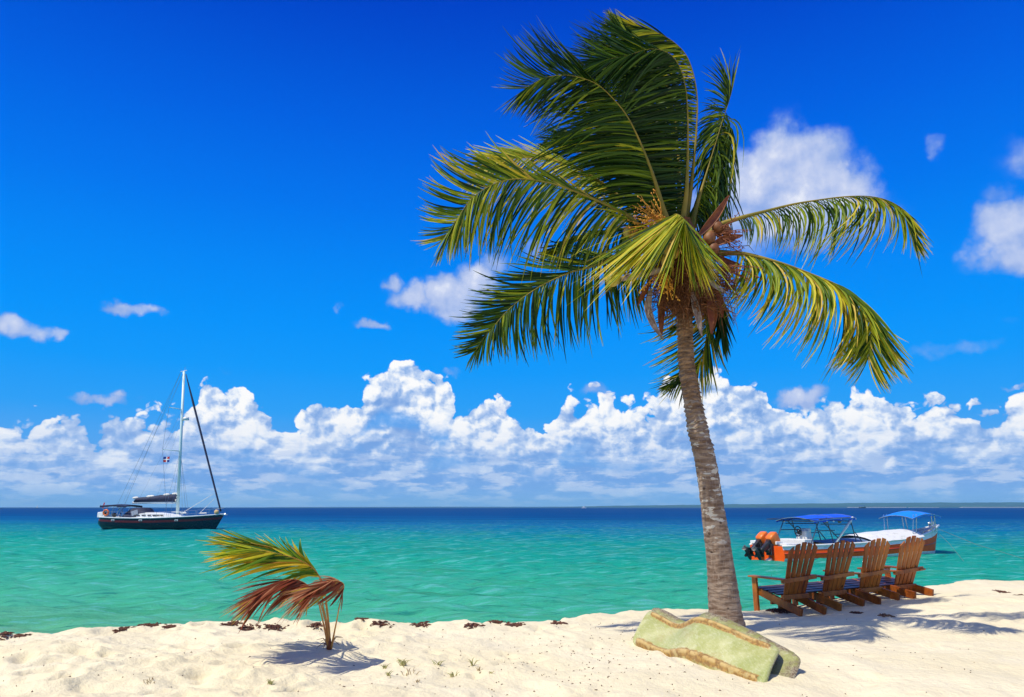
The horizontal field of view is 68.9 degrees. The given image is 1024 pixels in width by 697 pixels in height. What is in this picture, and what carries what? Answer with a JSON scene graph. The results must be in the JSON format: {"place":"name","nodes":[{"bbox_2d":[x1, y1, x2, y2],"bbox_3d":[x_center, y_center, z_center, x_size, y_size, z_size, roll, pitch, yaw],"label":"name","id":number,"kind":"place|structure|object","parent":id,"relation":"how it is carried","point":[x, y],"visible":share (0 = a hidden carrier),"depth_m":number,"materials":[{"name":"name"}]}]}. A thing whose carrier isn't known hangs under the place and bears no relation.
{"place":"outdoors","nodes":[
{"label":"outdoors","id":0,"kind":"place"},
{"bbox_2d":[2,605,983,696],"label":"beach debris","id":1,"kind":"object","parent":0,"point":[534,662],"visible":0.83,"depth_m":7.23,"materials":[{"name":"brown plant"}]},
{"bbox_2d":[0,507,1023,633],"bbox_3d":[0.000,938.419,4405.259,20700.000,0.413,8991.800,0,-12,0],"label":"sea water","id":2,"kind":"structure","parent":0,"point":[64,568],"depth_m":28.24,"materials":[{"name":"teal liquid"}]},
{"bbox_2d":[97,370,227,529],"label":"sailing yacht","id":3,"kind":"object","parent":2,"relation":"on","point":[141,517],"visible":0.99,"depth_m":69.00,"materials":[{"name":"black"}]},
{"bbox_2d":[163,457,169,461],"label":"courtesy flag","id":4,"kind":"object","parent":3,"relation":"attached to","point":[165,459],"visible":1,"depth_m":69.25,"materials":[{"name":"multicoloured fabric"}]},
{"bbox_2d":[742,511,940,561],"bbox_3d":[14.285,8.111,31.318,12.456,2.555,2.060,7,-14,-29],"label":"passenger launch","id":5,"kind":"object","parent":2,"relation":"on","point":[770,546],"visible":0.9,"depth_m":30.07,"materials":[{"name":"white"}]},
{"bbox_2d":[936,528,1023,559],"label":"mooring rope","id":6,"kind":"object","parent":5,"relation":"attached to","point":[976,544],"visible":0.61,"depth_m":30.83,"materials":[{"name":"grey"}]},
{"bbox_2d":[0,579,1023,696],"bbox_3d":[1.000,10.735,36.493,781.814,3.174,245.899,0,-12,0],"label":"beach sand","id":7,"kind":"structure","parent":0,"point":[943,627],"depth_m":7.59,"materials":[{"name":"beige sand"}]},
{"bbox_2d":[0,631,18,639],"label":"seaweed","id":8,"kind":"object","parent":7,"relation":"on","point":[4,633],"visible":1,"depth_m":8.96,"materials":[{"name":"brown plant"}]},
{"bbox_2d":[10,634,31,637],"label":"seaweed","id":9,"kind":"object","parent":7,"relation":"on","point":[20,635],"visible":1,"depth_m":9.04,"materials":[{"name":"brown plant"}]},
{"bbox_2d":[112,626,135,632],"bbox_3d":[-4.912,3.535,9.381,0.199,0.061,0.330,-4,-13,20],"label":"seaweed","id":10,"kind":"object","parent":7,"relation":"on","point":[121,628],"visible":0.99,"depth_m":9.37,"materials":[{"name":"brown plant"}]},
{"bbox_2d":[137,622,166,626],"bbox_3d":[-4.667,3.584,9.678,0.372,0.062,0.290,5,-13,-23],"label":"seaweed","id":11,"kind":"object","parent":7,"relation":"on","point":[151,625],"visible":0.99,"depth_m":9.64,"materials":[{"name":"brown plant"}]},
{"bbox_2d":[161,624,176,628],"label":"seaweed","id":12,"kind":"object","parent":7,"relation":"on","point":[169,626],"visible":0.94,"depth_m":9.54,"materials":[{"name":"brown plant"}]},
{"bbox_2d":[220,620,242,625],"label":"seaweed","id":13,"kind":"object","parent":7,"relation":"on","point":[233,623],"visible":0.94,"depth_m":9.62,"materials":[{"name":"brown plant"}]},
{"bbox_2d":[238,623,262,630],"bbox_3d":[-3.347,3.564,9.525,0.349,0.081,0.309,-12,-17,43],"label":"seaweed","id":14,"kind":"object","parent":7,"relation":"on","point":[249,628],"visible":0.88,"depth_m":9.53,"materials":[{"name":"brown plant"}]},
{"bbox_2d":[199,529,343,649],"bbox_3d":[-2.546,2.502,7.666,1.758,1.271,1.130,-3,-12,12],"label":"palm sapling","id":15,"kind":"object","parent":7,"relation":"on","point":[251,553],"visible":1,"depth_m":7.53,"materials":[{"name":"green plant"}]},
{"bbox_2d":[263,623,288,630],"bbox_3d":[-3.039,3.564,9.543,0.326,0.078,0.344,0,-12,0],"label":"seaweed","id":16,"kind":"object","parent":7,"relation":"on","point":[272,627],"visible":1,"depth_m":9.52,"materials":[{"name":"brown plant"}]},
{"bbox_2d":[306,621,322,629],"bbox_3d":[-2.517,3.573,9.620,0.242,0.081,0.361,0,-12,0],"label":"seaweed","id":17,"kind":"object","parent":7,"relation":"on","point":[315,624],"visible":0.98,"depth_m":9.60,"materials":[{"name":"brown plant"}]},
{"bbox_2d":[366,620,394,627],"bbox_3d":[-1.679,3.562,9.608,0.401,0.115,0.294,-9,-15,37],"label":"seaweed","id":18,"kind":"object","parent":7,"relation":"on","point":[380,624],"visible":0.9,"depth_m":9.60,"materials":[{"name":"brown plant"}]},
{"bbox_2d":[396,658,412,666],"bbox_3d":[-1.071,3.085,7.330,0.148,0.080,0.142,11,-16,-41],"label":"grass sprout","id":19,"kind":"object","parent":7,"relation":"on","point":[403,662],"depth_m":7.33,"materials":[{"name":"green plant"}]},
{"bbox_2d":[410,621,430,626],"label":"seaweed","id":20,"kind":"object","parent":7,"relation":"on","point":[419,624],"visible":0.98,"depth_m":9.71,"materials":[{"name":"brown plant"}]},
{"bbox_2d":[463,622,485,628],"bbox_3d":[-0.478,3.536,9.519,0.279,0.052,0.291,0,-12,0],"label":"seaweed","id":21,"kind":"object","parent":7,"relation":"on","point":[468,625],"visible":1,"depth_m":9.49,"materials":[{"name":"brown plant"}]},
{"bbox_2d":[486,620,505,623],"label":"seaweed","id":22,"kind":"object","parent":7,"relation":"on","point":[496,621],"visible":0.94,"depth_m":9.88,"materials":[{"name":"brown plant"}]},
{"bbox_2d":[505,621,524,626],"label":"seaweed","id":23,"kind":"object","parent":7,"relation":"on","point":[508,623],"visible":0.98,"depth_m":9.73,"materials":[{"name":"brown plant"}]},
{"bbox_2d":[550,620,567,624],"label":"seaweed","id":24,"kind":"object","parent":7,"relation":"on","point":[556,622],"visible":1,"depth_m":9.88,"materials":[{"name":"brown plant"}]},
{"bbox_2d":[416,8,933,626],"bbox_3d":[2.044,-0.754,9.216,6.409,8.563,2.150,0,-12,0],"label":"palm tree","id":25,"kind":"object","parent":7,"relation":"on","point":[642,150],"visible":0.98,"depth_m":9.32,"materials":[{"name":"green plant"}]},
{"bbox_2d":[633,608,800,681],"bbox_3d":[2.004,3.051,7.625,0.676,0.584,2.440,6,-13,-26],"label":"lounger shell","id":26,"kind":"object","parent":7,"relation":"on","point":[711,641],"visible":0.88,"depth_m":7.37,"materials":[{"name":"moss"},{"name":"stone"}]},
{"bbox_2d":[766,608,793,613],"bbox_3d":[4.066,3.933,11.197,0.499,0.062,0.323,0,-12,0],"label":"seaweed","id":27,"kind":"object","parent":7,"relation":"on","point":[773,610],"visible":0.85,"depth_m":11.17,"materials":[{"name":"black plant"}]},
{"bbox_2d":[748,536,933,616],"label":"adirondack chairs","id":28,"kind":"object","parent":7,"relation":"on","point":[795,586],"visible":0.99,"depth_m":11.41,"materials":[{"name":"brown wood"}]},
{"bbox_2d":[849,611,863,613],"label":"seaweed","id":29,"kind":"object","parent":7,"relation":"on","point":[855,612],"visible":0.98,"depth_m":10.67,"materials":[{"name":"black plant"}]},
{"bbox_2d":[877,613,894,616],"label":"seaweed","id":30,"kind":"object","parent":7,"relation":"on","point":[884,615],"visible":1,"depth_m":10.24,"materials":[{"name":"brown plant"}]},
{"bbox_2d":[0,0,1023,506],"label":"sky","id":31,"kind":"structure","parent":0,"point":[225,193],"materials":[{"name":"blue"}]},
{"bbox_2d":[555,502,1023,507],"bbox_3d":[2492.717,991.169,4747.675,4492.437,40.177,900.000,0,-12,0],"label":"hills","id":32,"kind":"structure","parent":0,"point":[935,504],"depth_m":4353.36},
{"bbox_2d":[847,507,1023,507],"bbox_3d":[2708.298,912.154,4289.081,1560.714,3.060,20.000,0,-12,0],"label":"shore","id":33,"kind":"structure","parent":0,"point":[937,507],"depth_m":4279.11,"materials":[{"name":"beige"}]}
]}

